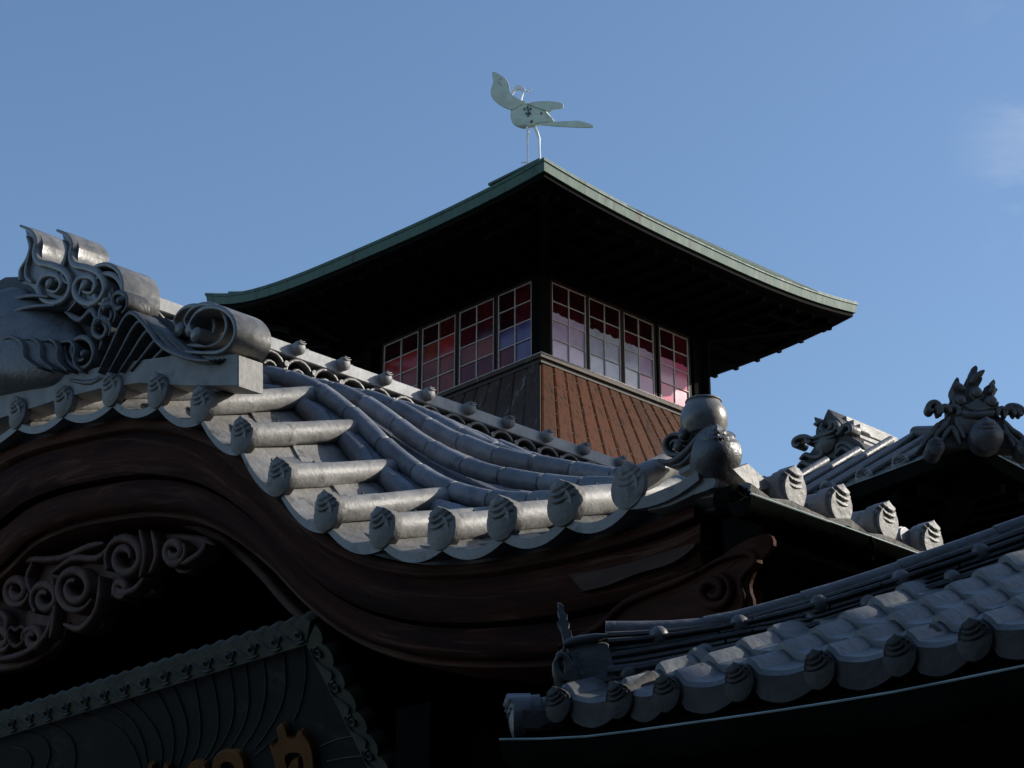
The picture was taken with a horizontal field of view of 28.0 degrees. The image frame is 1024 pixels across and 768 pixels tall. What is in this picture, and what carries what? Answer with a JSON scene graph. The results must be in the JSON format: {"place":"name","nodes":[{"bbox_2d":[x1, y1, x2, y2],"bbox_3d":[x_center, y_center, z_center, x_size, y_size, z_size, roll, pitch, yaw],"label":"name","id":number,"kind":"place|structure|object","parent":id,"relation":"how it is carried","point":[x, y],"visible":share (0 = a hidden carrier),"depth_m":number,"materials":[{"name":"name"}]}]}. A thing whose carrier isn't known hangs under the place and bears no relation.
{"place":"outdoors","nodes":[
{"label":"outdoors","id":0,"kind":"place"},
{"bbox_2d":[0,0,1023,476],"label":"sky","id":1,"kind":"structure","parent":0,"point":[869,153],"materials":[{"name":"blue"}]},
{"bbox_2d":[499,515,1023,767],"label":"pent roof","id":2,"kind":"structure","parent":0,"point":[915,660],"depth_m":5.69,"materials":[{"name":"tile"}]},
{"label":"ground","id":3,"kind":"structure","parent":0,"visible":0},
{"bbox_2d":[0,225,942,767],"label":"entrance porch","id":4,"kind":"object","parent":3,"relation":"on","point":[176,479],"visible":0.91,"depth_m":10.66,"materials":[{"name":"tile"}]},
{"bbox_2d":[0,611,394,767],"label":"name plaque","id":5,"kind":"object","parent":4,"relation":"attached to","point":[290,692],"visible":1,"depth_m":10.72,"materials":[{"name":"black wood"}]},
{"bbox_2d":[791,409,897,470],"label":"gabled roof","id":6,"kind":"structure","parent":3,"relation":"on","point":[837,435],"depth_m":20.14,"materials":[{"name":"tile"}]},
{"bbox_2d":[762,365,1023,543],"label":"roof wing","id":7,"kind":"structure","parent":3,"relation":"on","point":[956,473],"depth_m":17.06,"materials":[{"name":"grey ceramic"}]},
{"bbox_3d":[0.268,7.259,25.495,6.800,9.300,7.200,20,-30,-40],"label":"main building","id":8,"kind":"object","parent":3,"relation":"on","visible":0},
{"bbox_2d":[205,157,857,464],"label":"lookout tower","id":9,"kind":"structure","parent":8,"relation":"on","point":[541,294],"depth_m":27.03,"materials":[{"name":"brown wood"}]},
{"bbox_2d":[382,327,419,388],"bbox_3d":[-1.513,-0.136,28.187,0.060,1.155,0.790,20,-30,-40],"label":"window","id":10,"kind":"structure","parent":9,"relation":"in","point":[401,354],"depth_m":28.22,"materials":[{"name":"red glass"}]},
{"bbox_2d":[419,311,457,394],"bbox_3d":[-0.974,-0.350,27.672,0.060,1.155,0.740,20,-30,-40],"label":"window","id":11,"kind":"structure","parent":9,"relation":"in","point":[438,338],"depth_m":27.69,"materials":[{"name":"red glass"}]},
{"bbox_2d":[457,294,495,384],"bbox_3d":[-0.453,-0.556,27.174,0.060,1.155,0.740,20,-30,-40],"label":"window","id":12,"kind":"structure","parent":9,"relation":"in","point":[476,322],"depth_m":27.18,"materials":[{"name":"red glass"}]},
{"bbox_2d":[496,278,531,368],"bbox_3d":[0.054,-0.757,26.688,0.060,1.155,0.700,20,-30,-40],"label":"window","id":13,"kind":"structure","parent":9,"relation":"in","point":[513,304],"depth_m":26.71,"materials":[{"name":"red glass"}]},
{"bbox_2d":[491,72,593,163],"bbox_3d":[0.444,-3.853,30.248,1.522,1.701,0.112,0,-23,1],"label":"heron weathervane","id":14,"kind":"object","parent":9,"relation":"on","point":[525,115],"visible":0.98,"depth_m":30.29,"materials":[{"name":"white"}]},
{"bbox_2d":[550,278,588,368],"bbox_3d":[0.726,-0.751,26.703,0.700,1.155,0.060,20,-30,-40],"label":"window","id":15,"kind":"structure","parent":9,"relation":"in","point":[568,305],"depth_m":26.71,"materials":[{"name":"red glass"}]},
{"bbox_2d":[587,294,622,382],"bbox_3d":[1.211,-0.571,27.136,0.670,1.155,0.060,20,-30,-40],"label":"window","id":16,"kind":"structure","parent":9,"relation":"in","point":[605,342],"depth_m":27.15,"materials":[{"name":"red glass"}]},
{"bbox_2d":[622,309,656,395],"bbox_3d":[1.690,-0.395,27.563,0.660,1.155,0.060,20,-30,-40],"label":"window","id":17,"kind":"structure","parent":9,"relation":"in","point":[638,332],"depth_m":27.57,"materials":[{"name":"red glass"}]},
{"bbox_2d":[655,323,691,406],"bbox_3d":[2.200,-0.206,28.019,0.660,1.155,0.060,20,-30,-40],"label":"window","id":18,"kind":"structure","parent":9,"relation":"in","point":[673,365],"depth_m":28.01,"materials":[{"name":"red glass"}]}
]}

